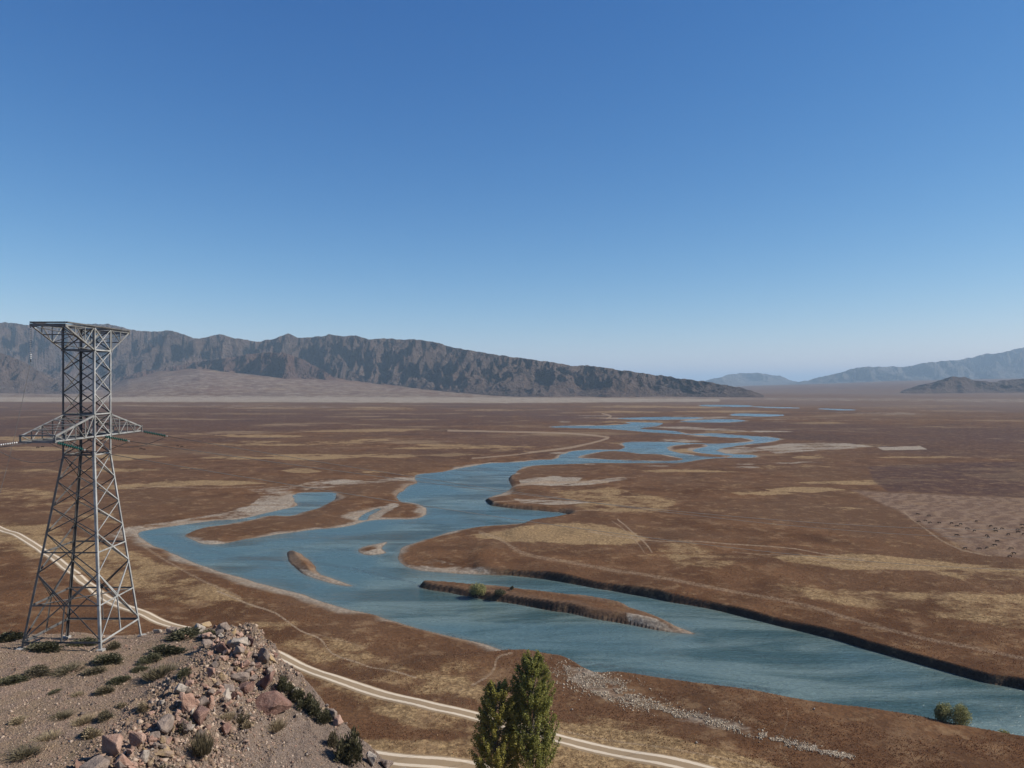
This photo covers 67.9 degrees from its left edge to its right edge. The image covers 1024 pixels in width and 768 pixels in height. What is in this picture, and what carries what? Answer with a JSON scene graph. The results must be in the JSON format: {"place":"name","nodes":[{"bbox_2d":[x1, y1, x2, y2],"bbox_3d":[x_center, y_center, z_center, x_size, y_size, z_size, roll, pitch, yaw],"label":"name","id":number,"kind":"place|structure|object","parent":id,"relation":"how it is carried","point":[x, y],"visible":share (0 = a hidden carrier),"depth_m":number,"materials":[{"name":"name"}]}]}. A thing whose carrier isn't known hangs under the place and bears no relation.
{"place":"outdoors","nodes":[
{"label":"outdoors","id":0,"kind":"place"},
{"bbox_2d":[0,353,85,393],"bbox_3d":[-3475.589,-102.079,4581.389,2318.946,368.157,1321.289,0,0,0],"label":"rocky ridge","id":1,"kind":"structure","parent":0,"point":[14,373],"depth_m":4366.09,"materials":[{"name":"stone"}]},
{"bbox_2d":[0,622,389,767],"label":"hillside","id":2,"kind":"structure","parent":0,"point":[301,747],"depth_m":56.88,"materials":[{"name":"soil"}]},
{"bbox_2d":[0,629,23,642],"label":"shrub","id":3,"kind":"object","parent":2,"relation":"on","point":[6,636],"visible":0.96,"depth_m":73.35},
{"bbox_2d":[0,674,31,685],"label":"shrub","id":4,"kind":"object","parent":2,"relation":"on","point":[15,678],"visible":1,"depth_m":60.43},
{"bbox_2d":[7,715,27,725],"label":"shrub","id":5,"kind":"object","parent":2,"relation":"on","point":[17,720],"visible":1,"depth_m":52.36,"materials":[{"name":"plant"}]},
{"bbox_2d":[1,740,45,762],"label":"shrub","id":6,"kind":"object","parent":2,"relation":"on","point":[21,753],"visible":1,"depth_m":47.91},
{"bbox_2d":[24,664,53,677],"bbox_3d":[-38.767,23.399,62.117,2.780,0.695,2.265,0,0,45],"label":"shrub","id":7,"kind":"object","parent":2,"relation":"on","point":[37,669],"visible":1,"depth_m":61.94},
{"bbox_2d":[23,640,63,652],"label":"shrub","id":8,"kind":"object","parent":2,"relation":"on","point":[47,646],"visible":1,"depth_m":67.19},
{"bbox_2d":[28,727,67,741],"bbox_3d":[-30.584,23.262,50.247,1.948,0.352,2.843,0,0,21],"label":"shrub","id":9,"kind":"object","parent":2,"relation":"on","point":[47,737],"visible":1,"depth_m":50.21,"materials":[{"name":"plant"}]},
{"bbox_2d":[46,708,75,720],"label":"shrub","id":10,"kind":"object","parent":2,"relation":"on","point":[65,715],"visible":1,"depth_m":53.24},
{"bbox_2d":[47,660,89,676],"bbox_3d":[-36.552,23.518,62.815,2.992,0.479,3.662,0,0,17],"label":"shrub","id":11,"kind":"object","parent":2,"relation":"on","point":[61,670],"visible":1,"depth_m":62.78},
{"bbox_2d":[69,690,84,697],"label":"shrub","id":12,"kind":"object","parent":2,"relation":"on","point":[75,694],"visible":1,"depth_m":57.39,"materials":[{"name":"plant"}]},
{"bbox_2d":[74,758,81,767],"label":"boulder","id":13,"kind":"object","parent":2,"relation":"on","point":[77,763],"visible":0.74,"depth_m":46.00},
{"bbox_2d":[61,636,97,646],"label":"shrub","id":14,"kind":"object","parent":2,"relation":"on","point":[88,639],"visible":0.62,"depth_m":71.32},
{"bbox_2d":[15,321,145,651],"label":"transmission pylon","id":15,"kind":"object","parent":2,"relation":"on","point":[94,415],"visible":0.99,"depth_m":70.14,"materials":[{"name":"metal"}]},
{"bbox_2d":[29,327,31,361],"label":"insulator string","id":16,"kind":"object","parent":15,"relation":"hanging from","point":[30,343],"visible":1,"depth_m":65.34,"materials":[{"name":"glass"}]},
{"bbox_2d":[0,362,30,490],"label":"down wire","id":17,"kind":"object","parent":16,"relation":"hanging from","point":[16,427],"visible":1,"depth_m":63.88,"materials":[{"name":"metal"}]},
{"bbox_2d":[55,441,85,450],"bbox_3d":[-37.455,5.275,64.475,2.358,0.323,0.660,21,-9,-25],"label":"insulator string","id":18,"kind":"object","parent":15,"relation":"attached to","point":[66,445],"visible":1,"depth_m":64.27,"materials":[{"name":"glass"}]},
{"bbox_2d":[1,451,82,462],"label":"jumper cable","id":19,"kind":"object","parent":18,"relation":"hanging from","point":[43,462],"visible":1,"depth_m":64.00,"materials":[{"name":"metal"}]},
{"bbox_2d":[86,450,1013,569],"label":"power line","id":20,"kind":"object","parent":18,"relation":"hanging from","point":[489,515],"visible":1,"depth_m":83.48,"materials":[{"name":"metal"}]},
{"bbox_2d":[103,435,129,441],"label":"insulator string","id":21,"kind":"object","parent":15,"relation":"hanging from","point":[111,437],"visible":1,"depth_m":71.78,"materials":[{"name":"glass"}]},
{"bbox_2d":[130,441,1017,529],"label":"power line","id":22,"kind":"object","parent":21,"relation":"hanging from","point":[540,496],"visible":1,"depth_m":94.37,"materials":[{"name":"metal"}]},
{"bbox_2d":[142,430,167,436],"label":"insulator string","id":23,"kind":"object","parent":15,"relation":"attached to","point":[157,434],"visible":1,"depth_m":79.37,"materials":[{"name":"glass"}]},
{"bbox_2d":[168,436,984,537],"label":"power line","id":24,"kind":"object","parent":23,"relation":"attached to","point":[533,494],"visible":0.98,"depth_m":101.44,"materials":[{"name":"metal"}]},
{"bbox_2d":[67,713,97,726],"bbox_3d":[-29.548,23.199,52.597,1.569,0.461,2.290,0,0,40],"label":"shrub","id":25,"kind":"object","parent":2,"relation":"on","point":[85,720],"visible":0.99,"depth_m":52.46,"materials":[{"name":"plant"}]},
{"bbox_2d":[78,726,102,739],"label":"shrub","id":26,"kind":"object","parent":2,"relation":"on","point":[87,732],"visible":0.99,"depth_m":50.18,"materials":[{"name":"plant"}]},
{"bbox_2d":[78,666,108,676],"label":"shrub","id":27,"kind":"object","parent":2,"relation":"on","point":[96,670],"visible":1,"depth_m":62.12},
{"bbox_2d":[79,755,109,767],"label":"boulder","id":28,"kind":"object","parent":2,"relation":"on","point":[99,761],"visible":1,"depth_m":45.14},
{"bbox_2d":[91,684,115,695],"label":"shrub","id":29,"kind":"object","parent":2,"relation":"on","point":[105,689],"visible":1,"depth_m":57.85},
{"bbox_2d":[97,709,114,723],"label":"shrub","id":30,"kind":"object","parent":2,"relation":"on","point":[104,715],"visible":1,"depth_m":52.69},
{"bbox_2d":[88,652,124,666],"bbox_3d":[-34.319,23.267,64.331,2.839,0.948,2.084,0,0,-31],"label":"shrub","id":31,"kind":"object","parent":2,"relation":"on","point":[104,658],"visible":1,"depth_m":64.25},
{"bbox_2d":[102,734,122,756],"bbox_3d":[-24.771,22.490,47.386,1.279,1.402,0.885,-4,0,22],"label":"boulder","id":32,"kind":"object","parent":2,"relation":"on","point":[111,744],"visible":0.88,"depth_m":47.06,"materials":[{"name":"pink stone"}]},
{"bbox_2d":[105,640,121,650],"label":"shrub","id":33,"kind":"object","parent":2,"relation":"on","point":[115,645],"visible":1,"depth_m":68.77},
{"bbox_2d":[105,674,132,684],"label":"shrub","id":34,"kind":"object","parent":2,"relation":"on","point":[120,679],"visible":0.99,"depth_m":59.76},
{"bbox_2d":[115,702,126,707],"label":"shrub","id":35,"kind":"object","parent":2,"relation":"on","point":[120,705],"visible":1,"depth_m":54.94,"materials":[{"name":"plant"}]},
{"bbox_2d":[116,760,126,767],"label":"rock","id":36,"kind":"object","parent":2,"relation":"on","point":[119,763],"visible":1,"depth_m":45.27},
{"bbox_2d":[114,753,133,767],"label":"boulder","id":37,"kind":"object","parent":2,"relation":"on","point":[124,759],"visible":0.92,"depth_m":45.55,"materials":[{"name":"pink stone"}]},
{"bbox_2d":[128,731,144,746],"bbox_3d":[-24.158,22.868,48.857,0.999,1.032,0.770,5,3,-12],"label":"boulder","id":38,"kind":"object","parent":2,"relation":"on","point":[136,739],"visible":0.9,"depth_m":48.69,"materials":[{"name":"pink stone"}]},
{"bbox_2d":[130,665,148,672],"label":"shrub","id":39,"kind":"object","parent":2,"relation":"on","point":[137,668],"visible":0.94,"depth_m":62.42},
{"bbox_2d":[135,700,148,713],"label":"shrub","id":40,"kind":"object","parent":2,"relation":"on","point":[143,706],"visible":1,"depth_m":53.34,"materials":[{"name":"plant"}]},
{"bbox_2d":[139,750,149,763],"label":"boulder","id":41,"kind":"object","parent":2,"relation":"on","point":[144,756],"visible":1,"depth_m":47.02,"materials":[{"name":"stone"}]},
{"bbox_2d":[135,652,163,665],"bbox_3d":[-30.884,23.359,64.713,2.274,0.710,2.363,0,0,-25],"label":"shrub","id":42,"kind":"object","parent":2,"relation":"on","point":[147,659],"visible":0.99,"depth_m":64.68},
{"bbox_2d":[148,737,157,742],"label":"boulder","id":43,"kind":"object","parent":2,"relation":"on","point":[152,739],"visible":0.91,"depth_m":49.52,"materials":[{"name":"pink stone"}]},
{"bbox_2d":[149,731,159,738],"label":"rock","id":44,"kind":"object","parent":2,"relation":"on","point":[156,734],"visible":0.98,"depth_m":50.02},
{"bbox_2d":[136,660,182,680],"bbox_3d":[-27.736,22.667,60.087,3.536,0.917,2.972,0,0,-36],"label":"shrub","id":45,"kind":"object","parent":2,"relation":"on","point":[156,673],"visible":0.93,"depth_m":59.88,"materials":[{"name":"plant"}]},
{"bbox_2d":[156,743,173,756],"bbox_3d":[-22.264,23.638,49.025,1.304,0.511,1.442,1,9,-4],"label":"boulder","id":46,"kind":"object","parent":2,"relation":"on","point":[167,752],"visible":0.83,"depth_m":48.51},
{"bbox_2d":[157,714,173,734],"bbox_3d":[-23.209,22.955,50.990,0.957,1.159,1.275,-13,10,22],"label":"boulder","id":47,"kind":"object","parent":2,"relation":"on","point":[165,723],"visible":0.98,"depth_m":50.73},
{"bbox_2d":[146,642,188,655],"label":"shrub","id":48,"kind":"object","parent":2,"relation":"on","point":[164,650],"visible":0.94,"depth_m":66.45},
{"bbox_2d":[166,627,175,633],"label":"boulder","id":49,"kind":"object","parent":2,"relation":"on","point":[169,630],"visible":0.49,"depth_m":74.36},
{"bbox_2d":[173,683,187,693],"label":"rock","id":50,"kind":"object","parent":2,"relation":"on","point":[180,687],"visible":0.96,"depth_m":55.44,"materials":[{"name":"stone"}]},
{"bbox_2d":[165,626,201,642],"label":"shrub","id":51,"kind":"object","parent":2,"relation":"on","point":[178,634],"visible":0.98,"depth_m":71.12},
{"bbox_2d":[176,667,192,678],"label":"shrub","id":52,"kind":"object","parent":2,"relation":"on","point":[185,672],"visible":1,"depth_m":57.89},
{"bbox_2d":[176,717,195,734],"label":"shrub","id":53,"kind":"object","parent":2,"relation":"on","point":[187,719],"visible":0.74,"depth_m":51.54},
{"bbox_2d":[181,721,191,732],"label":"rock","id":54,"kind":"object","parent":2,"relation":"on","point":[189,725],"visible":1,"depth_m":51.51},
{"bbox_2d":[181,693,194,712],"bbox_3d":[-22.859,22.501,53.588,0.654,1.377,0.849,-2,-2,22],"label":"boulder","id":55,"kind":"object","parent":2,"relation":"on","point":[188,699],"visible":1,"depth_m":53.43,"materials":[{"name":"pink stone"}]},
{"bbox_2d":[185,680,193,685],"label":"boulder","id":56,"kind":"object","parent":2,"relation":"on","point":[189,682],"visible":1,"depth_m":56.84,"materials":[{"name":"pink stone"}]},
{"bbox_2d":[194,623,205,632],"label":"rock","id":57,"kind":"object","parent":2,"relation":"on","point":[202,630],"visible":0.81,"depth_m":72.61,"materials":[{"name":"stone"}]},
{"bbox_2d":[192,705,209,725],"bbox_3d":[-21.836,23.385,53.520,1.162,1.280,1.732,-11,-6,-39],"label":"boulder","id":58,"kind":"object","parent":2,"relation":"on","point":[200,713],"visible":0.88,"depth_m":53.01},
{"bbox_2d":[186,728,217,756],"bbox_3d":[-20.443,23.548,50.103,1.865,1.526,2.119,0,0,0],"label":"shrub","id":59,"kind":"object","parent":2,"relation":"on","point":[200,747],"visible":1,"depth_m":49.80,"materials":[{"name":"plant"}]},
{"bbox_2d":[198,696,208,705],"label":"boulder","id":60,"kind":"object","parent":2,"relation":"on","point":[204,700],"visible":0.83,"depth_m":55.34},
{"bbox_2d":[201,621,211,626],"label":"rock","id":61,"kind":"object","parent":2,"relation":"on","point":[207,624],"visible":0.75,"depth_m":74.86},
{"bbox_2d":[201,639,212,648],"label":"rock","id":62,"kind":"object","parent":2,"relation":"on","point":[206,643],"visible":0.83,"depth_m":65.48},
{"bbox_2d":[201,632,212,638],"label":"rock","id":63,"kind":"object","parent":2,"relation":"on","point":[205,635],"visible":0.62,"depth_m":69.72,"materials":[{"name":"pink stone"}]},
{"bbox_2d":[206,667,214,676],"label":"boulder","id":64,"kind":"object","parent":2,"relation":"on","point":[210,671],"visible":0.97,"depth_m":59.13,"materials":[{"name":"pink stone"}]},
{"bbox_2d":[207,695,214,709],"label":"boulder","id":65,"kind":"object","parent":2,"relation":"on","point":[210,705],"visible":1,"depth_m":55.63,"materials":[{"name":"pink stone"}]},
{"bbox_2d":[215,643,226,653],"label":"rock","id":66,"kind":"object","parent":2,"relation":"on","point":[221,647],"visible":0.73,"depth_m":64.19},
{"bbox_2d":[215,622,229,631],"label":"rock","id":67,"kind":"object","parent":2,"relation":"on","point":[225,626],"visible":0.62,"depth_m":70.50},
{"bbox_2d":[218,675,227,680],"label":"boulder","id":68,"kind":"object","parent":2,"relation":"on","point":[223,677],"visible":1,"depth_m":58.82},
{"bbox_2d":[216,710,235,721],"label":"shrub","id":69,"kind":"object","parent":2,"relation":"on","point":[231,715],"visible":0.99,"depth_m":55.15,"materials":[{"name":"plant"}]},
{"bbox_2d":[221,722,230,734],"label":"boulder","id":70,"kind":"object","parent":2,"relation":"on","point":[225,728],"visible":1,"depth_m":53.67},
{"bbox_2d":[222,688,231,699],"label":"rock","id":71,"kind":"object","parent":2,"relation":"on","point":[227,693],"visible":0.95,"depth_m":57.40,"materials":[{"name":"stone"}]},
{"bbox_2d":[223,684,234,691],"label":"rock","id":72,"kind":"object","parent":2,"relation":"on","point":[230,687],"visible":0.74,"depth_m":58.19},
{"bbox_2d":[227,637,247,647],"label":"boulder","id":73,"kind":"object","parent":2,"relation":"on","point":[232,643],"visible":0.94,"depth_m":65.06,"materials":[{"name":"stone"}]},
{"bbox_2d":[233,646,244,653],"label":"rock","id":74,"kind":"object","parent":2,"relation":"on","point":[239,650],"visible":1,"depth_m":63.29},
{"bbox_2d":[230,672,249,681],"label":"boulder","id":75,"kind":"object","parent":2,"relation":"on","point":[241,677],"visible":0.89,"depth_m":60.29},
{"bbox_2d":[236,712,252,724],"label":"shrub","id":76,"kind":"object","parent":2,"relation":"on","point":[240,720],"visible":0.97,"depth_m":56.02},
{"bbox_2d":[238,681,254,692],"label":"boulder","id":77,"kind":"object","parent":2,"relation":"on","point":[245,687],"visible":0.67,"depth_m":59.38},
{"bbox_2d":[242,659,250,668],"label":"rock","id":78,"kind":"object","parent":2,"relation":"on","point":[247,662],"visible":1,"depth_m":62.70,"materials":[{"name":"pink stone"}]},
{"bbox_2d":[240,719,254,729],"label":"shrub","id":79,"kind":"object","parent":2,"relation":"on","point":[247,723],"visible":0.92,"depth_m":55.30,"materials":[{"name":"plant"}]},
{"bbox_2d":[246,635,253,645],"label":"rock","id":80,"kind":"object","parent":2,"relation":"on","point":[250,638],"visible":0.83,"depth_m":66.14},
{"bbox_2d":[257,647,269,662],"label":"boulder","id":81,"kind":"object","parent":2,"relation":"on","point":[264,655],"visible":0.94,"depth_m":64.56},
{"bbox_2d":[260,671,273,689],"bbox_3d":[-20.072,24.366,62.537,1.487,1.573,1.989,13,-10,-36],"label":"boulder","id":82,"kind":"object","parent":2,"relation":"on","point":[266,681],"visible":0.89,"depth_m":61.96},
{"bbox_2d":[255,690,291,714],"bbox_3d":[-18.807,24.942,59.486,2.156,1.433,2.990,12,10,42],"label":"boulder","id":83,"kind":"object","parent":2,"relation":"on","point":[273,702],"visible":0.91,"depth_m":58.98,"materials":[{"name":"stone"}]},
{"bbox_2d":[267,717,288,732],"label":"shrub","id":84,"kind":"object","parent":2,"relation":"on","point":[277,725],"visible":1,"depth_m":56.82,"materials":[{"name":"plant"}]},
{"bbox_2d":[276,675,287,692],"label":"shrub","id":85,"kind":"object","parent":2,"relation":"on","point":[282,682],"visible":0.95,"depth_m":62.58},
{"bbox_2d":[284,681,295,696],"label":"shrub","id":86,"kind":"object","parent":2,"relation":"on","point":[290,687],"visible":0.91,"depth_m":62.59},
{"bbox_2d":[288,686,304,702],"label":"shrub","id":87,"kind":"object","parent":2,"relation":"on","point":[298,693],"visible":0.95,"depth_m":62.30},
{"bbox_2d":[295,691,314,709],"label":"shrub","id":88,"kind":"object","parent":2,"relation":"on","point":[303,703],"visible":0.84,"depth_m":61.56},
{"bbox_2d":[306,698,321,717],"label":"shrub","id":89,"kind":"object","parent":2,"relation":"on","point":[314,709],"visible":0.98,"depth_m":60.94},
{"bbox_2d":[315,708,332,725],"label":"shrub","id":90,"kind":"object","parent":2,"relation":"on","point":[323,717],"visible":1,"depth_m":60.52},
{"bbox_2d":[326,708,336,720],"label":"boulder","id":91,"kind":"object","parent":2,"relation":"on","point":[333,713],"visible":0.73,"depth_m":61.25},
{"bbox_2d":[327,729,339,748],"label":"shrub","id":92,"kind":"object","parent":2,"relation":"on","point":[332,740],"visible":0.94,"depth_m":57.31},
{"bbox_2d":[333,715,343,726],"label":"boulder","id":93,"kind":"object","parent":2,"relation":"on","point":[337,721],"visible":1,"depth_m":60.49,"materials":[{"name":"pink stone"}]},
{"bbox_2d":[332,725,363,766],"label":"shrub","id":94,"kind":"object","parent":2,"relation":"on","point":[347,747],"visible":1,"depth_m":55.88,"materials":[{"name":"plant"}]},
{"bbox_2d":[366,751,376,765],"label":"boulder","id":95,"kind":"object","parent":2,"relation":"on","point":[371,757],"visible":1,"depth_m":56.62,"materials":[{"name":"stone"}]},
{"bbox_2d":[380,759,393,767],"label":"boulder","id":96,"kind":"object","parent":2,"relation":"on","point":[387,763],"visible":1,"depth_m":57.27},
{"bbox_2d":[120,352,335,381],"bbox_3d":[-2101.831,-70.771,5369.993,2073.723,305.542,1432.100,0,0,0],"label":"reddish ridge","id":97,"kind":"structure","parent":0,"point":[283,365],"depth_m":5125.59,"materials":[{"name":"stone"}]},
{"bbox_2d":[0,526,717,767],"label":"dirt road","id":98,"kind":"structure","parent":0,"point":[654,759],"depth_m":144.41,"materials":[{"name":"soil"}]},
{"bbox_2d":[0,322,763,396],"bbox_3d":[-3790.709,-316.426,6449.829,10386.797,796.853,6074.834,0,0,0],"label":"mountain range","id":99,"kind":"structure","parent":0,"point":[421,364],"depth_m":5356.69,"materials":[{"name":"stone"}]},
{"bbox_2d":[374,749,488,767],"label":"dirt track","id":100,"kind":"structure","parent":0,"point":[401,760],"depth_m":120.35,"materials":[{"name":"soil"}]},
{"bbox_2d":[0,366,1023,767],"bbox_3d":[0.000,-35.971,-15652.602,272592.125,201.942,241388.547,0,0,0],"label":"ground","id":101,"kind":"structure","parent":0,"point":[864,460],"depth_m":322.00,"materials":[{"name":"plant"}]},
{"bbox_2d":[468,582,486,596],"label":"island bush","id":102,"kind":"object","parent":101,"relation":"on","point":[478,588],"visible":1,"depth_m":219.31,"materials":[{"name":"green plant"}]},
{"bbox_2d":[467,677,521,767],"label":"poplar tree","id":103,"kind":"object","parent":101,"relation":"on","point":[493,722],"visible":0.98,"depth_m":112.13,"materials":[{"name":"green plant"}]},
{"bbox_2d":[494,588,505,595],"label":"island bush","id":104,"kind":"object","parent":101,"relation":"on","point":[499,592],"visible":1,"depth_m":217.04,"materials":[{"name":"green plant"}]},
{"bbox_2d":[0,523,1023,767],"bbox_3d":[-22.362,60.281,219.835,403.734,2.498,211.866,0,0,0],"label":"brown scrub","id":105,"kind":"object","parent":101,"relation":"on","point":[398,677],"visible":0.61,"depth_m":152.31,"materials":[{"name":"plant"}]},
{"bbox_2d":[505,649,561,767],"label":"poplar tree","id":106,"kind":"object","parent":101,"relation":"on","point":[532,669],"visible":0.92,"depth_m":112.74,"materials":[{"name":"green plant"}]},
{"bbox_2d":[548,657,855,759],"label":"bank stones","id":107,"kind":"object","parent":101,"relation":"on","point":[843,754],"visible":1,"depth_m":141.85,"materials":[{"name":"stone"}]},
{"bbox_2d":[933,702,952,721],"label":"willow bush","id":108,"kind":"object","parent":101,"relation":"on","point":[941,712],"visible":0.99,"depth_m":135.76,"materials":[{"name":"green plant"}]},
{"bbox_2d":[947,702,972,725],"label":"willow bush","id":109,"kind":"object","parent":101,"relation":"on","point":[961,716],"visible":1,"depth_m":134.67,"materials":[{"name":"green plant"}]},
{"bbox_2d":[0,0,1023,381],"label":"sky","id":110,"kind":"structure","parent":0,"point":[697,190],"materials":[{"name":"blue"}]},
{"bbox_2d":[138,405,1023,735],"bbox_3d":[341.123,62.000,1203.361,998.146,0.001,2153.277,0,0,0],"label":"river water","id":111,"kind":"structure","parent":0,"point":[722,649],"depth_m":204.43,"materials":[{"name":"liquid"}]},
{"bbox_2d":[706,373,796,385],"bbox_3d":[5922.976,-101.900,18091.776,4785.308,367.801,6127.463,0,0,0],"label":"distant range","id":112,"kind":"structure","parent":0,"point":[742,379],"depth_m":17010.11,"materials":[{"name":"stone"}]},
{"bbox_2d":[784,347,1023,384],"bbox_3d":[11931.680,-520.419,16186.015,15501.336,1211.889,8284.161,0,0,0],"label":"range","id":113,"kind":"structure","parent":0,"point":[1007,365],"depth_m":14457.97,"materials":[{"name":"stone"}]},
{"bbox_2d":[899,376,1023,393],"bbox_3d":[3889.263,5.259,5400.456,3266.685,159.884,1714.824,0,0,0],"label":"rocky hill","id":114,"kind":"structure","parent":0,"point":[953,384],"depth_m":4982.03,"materials":[{"name":"stone"}]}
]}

